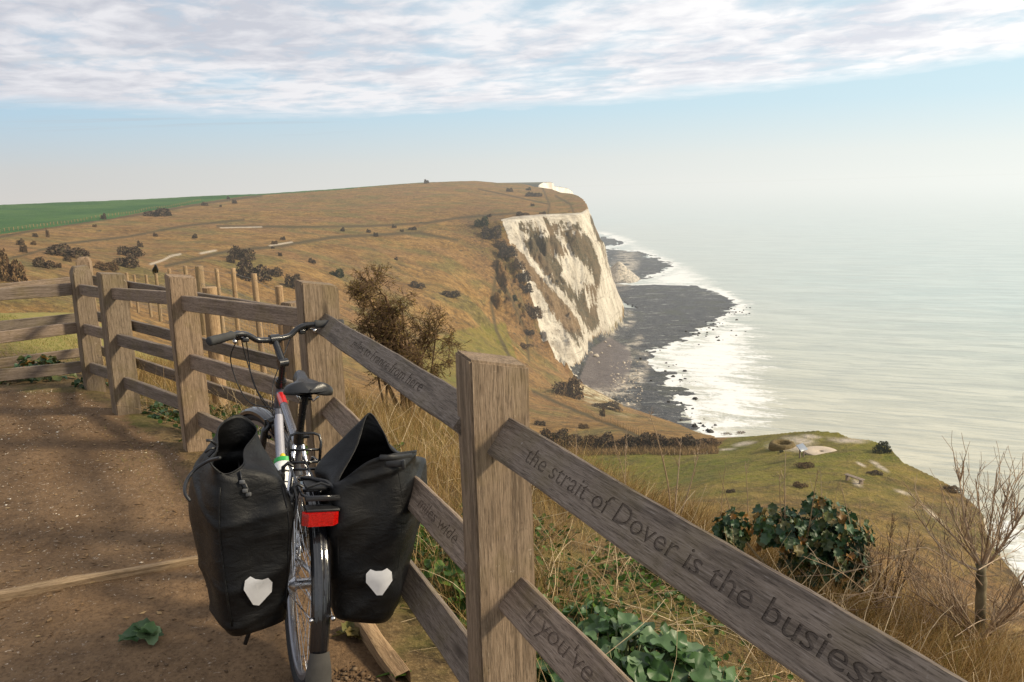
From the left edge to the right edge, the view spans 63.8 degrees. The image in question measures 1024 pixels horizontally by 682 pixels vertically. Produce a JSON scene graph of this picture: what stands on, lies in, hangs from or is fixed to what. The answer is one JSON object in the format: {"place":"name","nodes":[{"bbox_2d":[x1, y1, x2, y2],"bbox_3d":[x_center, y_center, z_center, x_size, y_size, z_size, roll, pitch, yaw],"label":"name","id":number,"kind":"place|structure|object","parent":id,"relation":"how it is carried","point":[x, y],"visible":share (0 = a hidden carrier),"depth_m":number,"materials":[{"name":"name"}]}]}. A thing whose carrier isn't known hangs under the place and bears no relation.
{"place":"outdoors","nodes":[
{"label":"outdoors","id":0,"kind":"place"},
{"bbox_2d":[0,314,103,361],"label":"meadow grass","id":1,"kind":"structure","parent":0,"point":[29,344],"depth_m":10.41,"materials":[{"name":"plant"}]},
{"bbox_2d":[0,387,401,681],"bbox_3d":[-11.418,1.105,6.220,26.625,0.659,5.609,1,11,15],"label":"dirt path","id":2,"kind":"structure","parent":0,"point":[35,613],"depth_m":3.84,"materials":[{"name":"soil"}]},
{"bbox_2d":[0,555,197,601],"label":"edging board","id":3,"kind":"object","parent":2,"relation":"on","point":[23,591],"visible":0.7,"depth_m":3.66,"materials":[{"name":"brown wood"}]},
{"bbox_2d":[118,618,163,644],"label":"fallen leaf","id":4,"kind":"object","parent":2,"relation":"on","point":[148,631],"visible":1,"depth_m":3.16,"materials":[{"name":"plant"}]},
{"bbox_2d":[0,390,306,635],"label":"chalk chips","id":5,"kind":"object","parent":2,"relation":"on","point":[69,472],"visible":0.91,"depth_m":5.37,"materials":[{"name":"stone"}]},
{"bbox_2d":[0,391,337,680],"bbox_3d":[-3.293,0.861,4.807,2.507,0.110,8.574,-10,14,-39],"label":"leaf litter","id":6,"kind":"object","parent":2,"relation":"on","point":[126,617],"visible":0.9,"depth_m":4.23,"materials":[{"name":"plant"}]},
{"bbox_2d":[206,319,343,681],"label":"bicycle","id":7,"kind":"object","parent":2,"relation":"on","point":[315,516],"visible":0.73,"depth_m":2.88,"materials":[{"name":"metal"}]},
{"bbox_2d":[183,415,303,635],"bbox_3d":[-0.851,0.577,2.586,0.359,0.633,0.432,2,8,-23],"label":"pannier bag","id":8,"kind":"object","parent":7,"relation":"attached to","point":[239,496],"visible":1,"depth_m":2.50,"materials":[{"name":"black plastic"}]},
{"bbox_2d":[274,453,288,486],"bbox_3d":[-0.933,0.567,3.365,0.075,0.182,0.176,2,8,-23],"label":"water bottle","id":9,"kind":"object","parent":7,"relation":"attached to","point":[281,460],"visible":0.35,"depth_m":3.37,"materials":[{"name":"plastic"}]},
{"bbox_2d":[314,413,426,623],"bbox_3d":[-0.452,0.592,2.790,0.413,0.669,0.369,2,8,-23],"label":"pannier bag","id":10,"kind":"object","parent":7,"relation":"attached to","point":[367,469],"visible":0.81,"depth_m":2.63,"materials":[{"name":"black plastic"}]},
{"bbox_2d":[332,621,361,639],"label":"fallen leaf","id":11,"kind":"object","parent":2,"relation":"on","point":[349,629],"visible":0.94,"depth_m":3.19,"materials":[{"name":"plant"}]},
{"bbox_2d":[331,661,381,681],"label":"loose soil","id":12,"kind":"structure","parent":2,"relation":"on","point":[363,673],"depth_m":2.90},
{"bbox_2d":[354,622,410,681],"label":"edging board","id":13,"kind":"object","parent":2,"relation":"on","point":[386,656],"visible":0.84,"depth_m":3.00,"materials":[{"name":"brown wood"}]},
{"bbox_2d":[376,661,410,677],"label":"fallen leaf","id":14,"kind":"object","parent":2,"relation":"on","point":[388,673],"visible":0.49,"depth_m":2.88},
{"bbox_2d":[0,181,450,233],"bbox_3d":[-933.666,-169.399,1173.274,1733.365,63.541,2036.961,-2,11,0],"label":"green field","id":15,"kind":"structure","parent":0,"point":[16,216],"depth_m":483.15,"materials":[{"name":"plant"}]},
{"bbox_2d":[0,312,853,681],"bbox_3d":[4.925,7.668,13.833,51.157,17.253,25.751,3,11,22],"label":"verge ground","id":16,"kind":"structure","parent":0,"point":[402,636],"depth_m":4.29,"materials":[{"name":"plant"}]},
{"bbox_2d":[0,354,77,385],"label":"sea cabbage","id":17,"kind":"object","parent":16,"relation":"on","point":[42,359],"visible":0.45,"depth_m":7.47,"materials":[{"name":"green plant"}]},
{"bbox_2d":[71,377,108,388],"bbox_3d":[-3.733,0.367,7.236,0.341,0.126,0.327,-2,11,0],"label":"sea cabbage","id":18,"kind":"object","parent":16,"relation":"on","point":[77,381],"visible":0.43,"depth_m":7.17,"materials":[{"name":"green plant"}]},
{"bbox_2d":[0,365,189,510],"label":"short turf","id":19,"kind":"structure","parent":16,"relation":"on","point":[114,443],"depth_m":5.35,"materials":[{"name":"green plant"}]},
{"bbox_2d":[0,257,306,444],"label":"post and rail fence","id":20,"kind":"object","parent":16,"relation":"on","point":[292,355],"visible":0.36,"depth_m":7.48,"materials":[{"name":"brown wood"}]},
{"bbox_2d":[141,401,179,422],"bbox_3d":[-2.646,0.534,6.399,0.528,0.182,0.522,-2,11,0],"label":"sea cabbage","id":21,"kind":"object","parent":16,"relation":"on","point":[156,405],"visible":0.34,"depth_m":6.30,"materials":[{"name":"green plant"}]},
{"bbox_2d":[125,266,286,378],"bbox_3d":[-8.554,-0.974,20.511,0.438,3.263,26.630,-7,12,-28],"label":"picket fence","id":22,"kind":"object","parent":16,"relation":"on","point":[200,279],"visible":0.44,"depth_m":12.16,"materials":[{"name":"brown wood"}]},
{"bbox_2d":[152,264,158,273],"bbox_3d":[-9.969,-1.958,23.006,0.174,0.392,0.510,-8,12,-29],"label":"crow","id":23,"kind":"object","parent":22,"relation":"on","point":[155,269],"visible":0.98,"depth_m":22.92,"materials":[{"name":"black plastic"}]},
{"bbox_2d":[202,286,227,405],"bbox_3d":[-2.642,0.047,7.320,0.132,1.060,0.130,-2,11,0],"label":"round post","id":24,"kind":"object","parent":16,"relation":"on","point":[212,323],"visible":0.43,"depth_m":7.25,"materials":[{"name":"brown wood"}]},
{"bbox_2d":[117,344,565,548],"bbox_3d":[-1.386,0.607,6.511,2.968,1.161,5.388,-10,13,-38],"label":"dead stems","id":25,"kind":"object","parent":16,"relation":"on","point":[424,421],"visible":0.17,"depth_m":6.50,"materials":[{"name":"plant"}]},
{"bbox_2d":[148,404,547,579],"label":"leafy weeds","id":26,"kind":"object","parent":16,"relation":"on","point":[418,538],"visible":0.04,"depth_m":4.12,"materials":[{"name":"green plant"}]},
{"bbox_2d":[343,261,471,416],"bbox_3d":[-1.076,0.012,8.638,1.266,1.765,1.336,-4,11,-14],"label":"bare thorn shrub","id":27,"kind":"object","parent":16,"relation":"on","point":[389,335],"visible":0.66,"depth_m":8.56,"materials":[{"name":"brown plant"}]},
{"bbox_2d":[401,548,465,609],"bbox_3d":[-0.281,1.033,3.647,0.549,0.250,0.534,-2,11,0],"label":"sea cabbage","id":28,"kind":"object","parent":16,"relation":"on","point":[438,569],"visible":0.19,"depth_m":3.54,"materials":[{"name":"green plant"}]},
{"bbox_2d":[0,265,967,681],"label":"post and rail fence","id":29,"kind":"object","parent":16,"relation":"on","point":[514,615],"visible":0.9,"depth_m":2.16,"materials":[{"name":"brown wood"}]},
{"bbox_2d":[557,598,649,667],"bbox_3d":[0.283,1.200,3.368,0.585,0.222,0.596,-2,11,0],"label":"sea cabbage","id":30,"kind":"object","parent":16,"relation":"on","point":[601,610],"visible":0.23,"depth_m":3.41,"materials":[{"name":"green plant"}]},
{"bbox_2d":[435,513,793,681],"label":"leafy weeds","id":31,"kind":"object","parent":16,"relation":"on","point":[655,583],"visible":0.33,"depth_m":3.91,"materials":[{"name":"green plant"}]},
{"bbox_2d":[614,433,628,484],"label":"dead plant stem","id":32,"kind":"object","parent":16,"relation":"on","point":[625,459],"visible":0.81,"depth_m":5.33,"materials":[{"name":"brown plant"}]},
{"bbox_2d":[536,611,739,681],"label":"sea cabbage","id":33,"kind":"object","parent":16,"relation":"on","point":[652,664],"visible":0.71,"depth_m":3.01,"materials":[{"name":"green plant"}]},
{"bbox_2d":[647,410,704,515],"bbox_3d":[1.009,0.822,5.124,0.350,0.864,0.157,-2,11,0],"label":"dead plant stem","id":34,"kind":"object","parent":16,"relation":"on","point":[676,486],"visible":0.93,"depth_m":5.13,"materials":[{"name":"brown plant"}]},
{"bbox_2d":[718,460,748,554],"bbox_3d":[1.309,1.026,4.846,0.222,0.721,0.081,9,15,44],"label":"dead plant stem","id":35,"kind":"object","parent":16,"relation":"on","point":[747,490],"visible":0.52,"depth_m":4.75,"materials":[{"name":"brown plant"}]},
{"bbox_2d":[712,491,875,596],"bbox_3d":[1.536,1.164,4.511,0.892,0.741,0.455,-2,11,0],"label":"stalked cabbage","id":36,"kind":"object","parent":16,"relation":"on","point":[828,539],"visible":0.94,"depth_m":4.42,"materials":[{"name":"green plant"}]},
{"bbox_2d":[777,452,820,574],"bbox_3d":[1.527,1.023,4.423,0.238,0.922,0.144,5,12,31],"label":"dead plant stem","id":37,"kind":"object","parent":16,"relation":"on","point":[784,500],"visible":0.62,"depth_m":4.42,"materials":[{"name":"brown plant"}]},
{"bbox_2d":[810,480,840,520],"bbox_3d":[1.737,1.087,4.590,0.151,0.846,0.321,5,12,30],"label":"dead plant stem","id":38,"kind":"object","parent":16,"relation":"on","point":[826,499],"visible":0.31,"depth_m":4.52,"materials":[{"name":"brown plant"}]},
{"bbox_2d":[840,483,863,594],"bbox_3d":[1.858,1.140,4.452,0.090,0.855,0.311,8,14,42],"label":"dead plant stem","id":39,"kind":"object","parent":16,"relation":"on","point":[848,517],"visible":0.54,"depth_m":4.38,"materials":[{"name":"brown plant"}]},
{"bbox_2d":[858,513,924,623],"bbox_3d":[1.940,1.202,4.183,0.331,0.724,0.308,2,11,19],"label":"dead plant stem","id":40,"kind":"object","parent":16,"relation":"on","point":[890,565],"visible":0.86,"depth_m":4.20,"materials":[{"name":"brown plant"}]},
{"bbox_2d":[795,433,1023,653],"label":"dead elder","id":41,"kind":"object","parent":16,"relation":"on","point":[982,565],"visible":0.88,"depth_m":3.98,"materials":[{"name":"brown plant"}]},
{"bbox_2d":[898,525,960,629],"bbox_3d":[2.215,1.308,4.418,0.132,0.619,0.426,-4,11,-13],"label":"dead plant stem","id":42,"kind":"object","parent":16,"relation":"on","point":[919,565],"visible":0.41,"depth_m":4.43,"materials":[{"name":"brown plant"}]},
{"bbox_2d":[0,174,1023,584],"bbox_3d":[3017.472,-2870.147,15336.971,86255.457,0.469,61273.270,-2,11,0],"label":"sea","id":43,"kind":"structure","parent":0,"point":[888,310],"depth_m":536.98,"materials":[{"name":"liquid"}]},
{"bbox_2d":[0,181,1023,656],"bbox_3d":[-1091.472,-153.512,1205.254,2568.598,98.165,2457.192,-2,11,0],"label":"hillside","id":44,"kind":"structure","parent":0,"point":[444,247],"depth_m":299.50,"materials":[{"name":"plant"}]},
{"bbox_2d":[0,248,27,281],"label":"distant bush","id":45,"kind":"object","parent":44,"relation":"on","point":[11,270],"visible":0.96,"depth_m":119.89,"materials":[{"name":"plant"}]},
{"bbox_2d":[16,238,25,245],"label":"distant bush","id":46,"kind":"object","parent":44,"relation":"on","point":[20,242],"visible":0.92,"depth_m":215.75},
{"bbox_2d":[18,245,27,252],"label":"distant bush","id":47,"kind":"object","parent":44,"relation":"on","point":[22,248],"visible":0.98,"depth_m":170.48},
{"bbox_2d":[32,256,56,268],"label":"distant bush","id":48,"kind":"object","parent":44,"relation":"on","point":[47,264],"visible":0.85,"depth_m":147.76,"materials":[{"name":"plant"}]},
{"bbox_2d":[44,243,89,257],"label":"distant bush","id":49,"kind":"object","parent":44,"relation":"on","point":[72,252],"visible":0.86,"depth_m":179.55,"materials":[{"name":"plant"}]},
{"bbox_2d":[4,199,198,231],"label":"post fence","id":50,"kind":"object","parent":44,"relation":"on","point":[95,215],"visible":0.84,"depth_m":386.28,"materials":[{"name":"brown wood"}]},
{"bbox_2d":[93,261,119,271],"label":"distant bush","id":51,"kind":"object","parent":44,"relation":"on","point":[109,266],"visible":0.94,"depth_m":170.10,"materials":[{"name":"plant"}]},
{"bbox_2d":[112,253,139,267],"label":"distant bush","id":52,"kind":"object","parent":44,"relation":"on","point":[126,262],"visible":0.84,"depth_m":183.20,"materials":[{"name":"plant"}]},
{"bbox_2d":[116,245,144,256],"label":"distant bush","id":53,"kind":"object","parent":44,"relation":"on","point":[133,252],"visible":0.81,"depth_m":215.42,"materials":[{"name":"plant"}]},
{"bbox_2d":[142,207,171,216],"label":"distant bush","id":54,"kind":"object","parent":44,"relation":"on","point":[158,214],"visible":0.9,"depth_m":406.85,"materials":[{"name":"plant"}]},
{"bbox_2d":[226,257,235,262],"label":"distant bush","id":55,"kind":"object","parent":44,"relation":"on","point":[230,260],"visible":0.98,"depth_m":234.95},
{"bbox_2d":[227,245,255,260],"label":"distant bush","id":56,"kind":"object","parent":44,"relation":"on","point":[243,253],"visible":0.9,"depth_m":243.51,"materials":[{"name":"plant"}]},
{"bbox_2d":[236,256,272,281],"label":"distant bush","id":57,"kind":"object","parent":44,"relation":"on","point":[248,265],"visible":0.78,"depth_m":218.25,"materials":[{"name":"plant"}]},
{"bbox_2d":[266,267,283,276],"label":"distant bush","id":58,"kind":"object","parent":44,"relation":"on","point":[279,274],"visible":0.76,"depth_m":231.70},
{"bbox_2d":[284,273,300,288],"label":"distant bush","id":59,"kind":"object","parent":44,"relation":"on","point":[289,279],"visible":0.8,"depth_m":222.87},
{"bbox_2d":[329,268,344,277],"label":"distant bush","id":60,"kind":"object","parent":44,"relation":"on","point":[337,274],"visible":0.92,"depth_m":265.58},
{"bbox_2d":[410,280,425,287],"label":"distant bush","id":61,"kind":"object","parent":44,"relation":"on","point":[413,283],"visible":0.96,"depth_m":298.84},
{"bbox_2d":[442,290,460,297],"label":"distant bush","id":62,"kind":"object","parent":44,"relation":"on","point":[453,293],"visible":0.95,"depth_m":302.88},
{"bbox_2d":[473,216,488,226],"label":"distant bush","id":63,"kind":"object","parent":44,"relation":"on","point":[481,222],"visible":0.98,"depth_m":435.29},
{"bbox_2d":[481,225,501,239],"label":"distant bush","id":64,"kind":"object","parent":44,"relation":"on","point":[487,231],"visible":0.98,"depth_m":422.32,"materials":[{"name":"plant"}]},
{"bbox_2d":[495,239,506,247],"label":"distant bush","id":65,"kind":"object","parent":44,"relation":"on","point":[498,242],"visible":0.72,"depth_m":415.31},
{"bbox_2d":[498,242,517,256],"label":"distant bush","id":66,"kind":"object","parent":44,"relation":"on","point":[506,249],"visible":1,"depth_m":406.58,"materials":[{"name":"plant"}]},
{"bbox_2d":[514,257,525,269],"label":"distant bush","id":67,"kind":"object","parent":44,"relation":"on","point":[518,263],"visible":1,"depth_m":399.61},
{"bbox_2d":[516,270,531,281],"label":"distant bush","id":68,"kind":"object","parent":44,"relation":"on","point":[522,276],"visible":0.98,"depth_m":397.97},
{"bbox_2d":[519,282,532,293],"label":"distant bush","id":69,"kind":"object","parent":44,"relation":"on","point":[527,287],"visible":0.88,"depth_m":393.58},
{"bbox_2d":[520,342,533,348],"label":"distant bush","id":70,"kind":"object","parent":44,"relation":"on","point":[522,344],"visible":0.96,"depth_m":330.11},
{"bbox_2d":[523,329,533,334],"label":"distant bush","id":71,"kind":"object","parent":44,"relation":"on","point":[527,332],"visible":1,"depth_m":346.34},
{"bbox_2d":[525,302,542,319],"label":"distant bush","id":72,"kind":"object","parent":44,"relation":"on","point":[532,310],"visible":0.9,"depth_m":367.47,"materials":[{"name":"plant"}]},
{"bbox_2d":[525,192,542,196],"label":"distant bush","id":73,"kind":"object","parent":44,"relation":"on","point":[532,194],"visible":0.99,"depth_m":671.47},
{"bbox_2d":[534,420,545,425],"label":"distant bush","id":74,"kind":"object","parent":44,"relation":"on","point":[538,422],"visible":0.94,"depth_m":157.85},
{"bbox_2d":[540,429,551,439],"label":"distant bush","id":75,"kind":"object","parent":44,"relation":"on","point":[548,435],"visible":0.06,"depth_m":123.94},
{"bbox_2d":[540,428,569,442],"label":"distant bush","id":76,"kind":"object","parent":44,"relation":"on","point":[563,436],"visible":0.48,"depth_m":123.82,"materials":[{"name":"plant"}]},
{"bbox_2d":[551,374,583,399],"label":"distant bush","id":77,"kind":"object","parent":44,"relation":"on","point":[560,387],"visible":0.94,"depth_m":248.39,"materials":[{"name":"plant"}]},
{"bbox_2d":[578,423,589,428],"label":"distant bush","id":78,"kind":"object","parent":44,"relation":"on","point":[582,425],"visible":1,"depth_m":155.94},
{"bbox_2d":[536,385,646,439],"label":"post fence","id":79,"kind":"object","parent":44,"relation":"on","point":[605,420],"visible":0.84,"depth_m":166.05,"materials":[{"name":"brown wood"}]},
{"bbox_2d":[599,407,604,416],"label":"distant bush","id":80,"kind":"object","parent":44,"relation":"on","point":[602,413],"visible":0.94,"depth_m":209.13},
{"bbox_2d":[591,401,623,411],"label":"distant bush","id":81,"kind":"object","parent":44,"relation":"on","point":[614,405],"visible":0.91,"depth_m":239.03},
{"bbox_2d":[563,442,718,455],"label":"reed band","id":82,"kind":"object","parent":44,"relation":"on","point":[708,448],"visible":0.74,"depth_m":111.33,"materials":[{"name":"plant"}]},
{"bbox_2d":[943,485,961,493],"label":"distant bush","id":83,"kind":"object","parent":44,"relation":"on","point":[950,488],"visible":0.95,"depth_m":73.78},
{"bbox_2d":[0,0,1023,202],"label":"sky","id":84,"kind":"structure","parent":0,"point":[100,99],"materials":[{"name":"blue"}]},
{"bbox_2d":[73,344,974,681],"bbox_3d":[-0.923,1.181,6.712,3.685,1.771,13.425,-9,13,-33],"label":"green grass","id":85,"kind":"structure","parent":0,"point":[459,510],"depth_m":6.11,"materials":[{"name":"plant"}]},
{"bbox_2d":[63,336,1023,681],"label":"dry grass","id":86,"kind":"structure","parent":0,"point":[367,408],"depth_m":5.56,"materials":[{"name":"plant"}]},
{"bbox_2d":[518,182,572,193],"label":"headland","id":87,"kind":"structure","parent":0,"point":[549,185],"depth_m":1294.54,"materials":[{"name":"white"}]},
{"bbox_2d":[570,237,737,430],"bbox_3d":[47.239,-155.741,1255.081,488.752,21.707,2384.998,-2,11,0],"label":"foreshore","id":88,"kind":"structure","parent":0,"point":[660,316],"depth_m":462.01,"materials":[{"name":"stone"}]},
{"bbox_2d":[609,307,750,432],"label":"shore rocks","id":89,"kind":"object","parent":88,"relation":"on","point":[694,424],"visible":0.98,"depth_m":350.44,"materials":[{"name":"stone"}]},
{"bbox_2d":[574,431,940,503],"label":"clifftop lawn","id":90,"kind":"structure","parent":0,"point":[856,457],"depth_m":83.58,"materials":[{"name":"plant"}]},
{"bbox_2d":[552,434,578,446],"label":"distant bush","id":91,"kind":"object","parent":90,"relation":"on","point":[565,443],"visible":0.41,"depth_m":121.12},
{"bbox_2d":[567,434,598,449],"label":"distant bush","id":92,"kind":"object","parent":90,"relation":"on","point":[578,440],"visible":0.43,"depth_m":119.73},
{"bbox_2d":[582,434,611,450],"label":"distant bush","id":93,"kind":"object","parent":90,"relation":"on","point":[595,440],"visible":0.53,"depth_m":119.09,"materials":[{"name":"plant"}]},
{"bbox_2d":[599,431,627,448],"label":"distant bush","id":94,"kind":"object","parent":90,"relation":"on","point":[603,438],"visible":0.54,"depth_m":118.57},
{"bbox_2d":[605,437,635,449],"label":"distant bush","id":95,"kind":"object","parent":90,"relation":"on","point":[616,442],"visible":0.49,"depth_m":117.47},
{"bbox_2d":[621,432,650,449],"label":"distant bush","id":96,"kind":"object","parent":90,"relation":"on","point":[638,438],"visible":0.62,"depth_m":116.31,"materials":[{"name":"plant"}]},
{"bbox_2d":[633,433,661,449],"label":"distant bush","id":97,"kind":"object","parent":90,"relation":"on","point":[651,438],"visible":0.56,"depth_m":115.49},
{"bbox_2d":[651,434,679,449],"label":"distant bush","id":98,"kind":"object","parent":90,"relation":"on","point":[661,439],"visible":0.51,"depth_m":113.96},
{"bbox_2d":[663,436,693,447],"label":"distant bush","id":99,"kind":"object","parent":90,"relation":"on","point":[671,439],"visible":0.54,"depth_m":113.39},
{"bbox_2d":[680,434,711,447],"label":"distant bush","id":100,"kind":"object","parent":90,"relation":"on","point":[693,439],"visible":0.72,"depth_m":113.07,"materials":[{"name":"plant"}]},
{"bbox_2d":[692,438,721,448],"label":"distant bush","id":101,"kind":"object","parent":90,"relation":"on","point":[715,440],"visible":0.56,"depth_m":112.60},
{"bbox_2d":[768,439,795,450],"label":"stone ring","id":102,"kind":"object","parent":90,"relation":"on","point":[778,444],"visible":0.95,"depth_m":95.17,"materials":[{"name":"stone"}]},
{"bbox_2d":[792,482,808,488],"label":"distant bush","id":103,"kind":"object","parent":90,"relation":"on","point":[799,484],"visible":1,"depth_m":72.96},
{"bbox_2d":[796,443,807,457],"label":"information board","id":104,"kind":"object","parent":90,"relation":"on","point":[801,447],"visible":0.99,"depth_m":85.92,"materials":[{"name":"white wood"}]},
{"bbox_2d":[793,461,814,468],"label":"distant bush","id":105,"kind":"object","parent":90,"relation":"on","point":[807,465],"visible":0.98,"depth_m":81.00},
{"bbox_2d":[804,446,836,454],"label":"stone disc","id":106,"kind":"object","parent":90,"relation":"on","point":[814,450],"visible":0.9,"depth_m":88.15,"materials":[{"name":"stone"}]},
{"bbox_2d":[844,473,864,483],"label":"bench","id":107,"kind":"object","parent":90,"relation":"on","point":[847,477],"visible":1,"depth_m":73.72,"materials":[{"name":"brown wood"}]},
{"bbox_2d":[866,470,882,475],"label":"distant bush","id":108,"kind":"object","parent":90,"relation":"on","point":[876,472],"visible":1,"depth_m":76.81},
{"bbox_2d":[872,441,892,453],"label":"distant bush","id":109,"kind":"object","parent":90,"relation":"on","point":[885,444],"visible":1,"depth_m":85.57,"materials":[{"name":"plant"}]},
{"bbox_2d":[501,189,1016,576],"bbox_3d":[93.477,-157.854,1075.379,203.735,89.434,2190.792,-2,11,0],"label":"chalk cliff","id":110,"kind":"structure","parent":0,"point":[575,296],"depth_m":440.22,"materials":[{"name":"stone"}]},
{"bbox_2d":[532,449,1023,681],"bbox_3d":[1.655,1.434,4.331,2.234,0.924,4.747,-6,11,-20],"label":"dry grass","id":111,"kind":"structure","parent":0,"point":[708,527],"depth_m":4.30,"materials":[{"name":"plant"}]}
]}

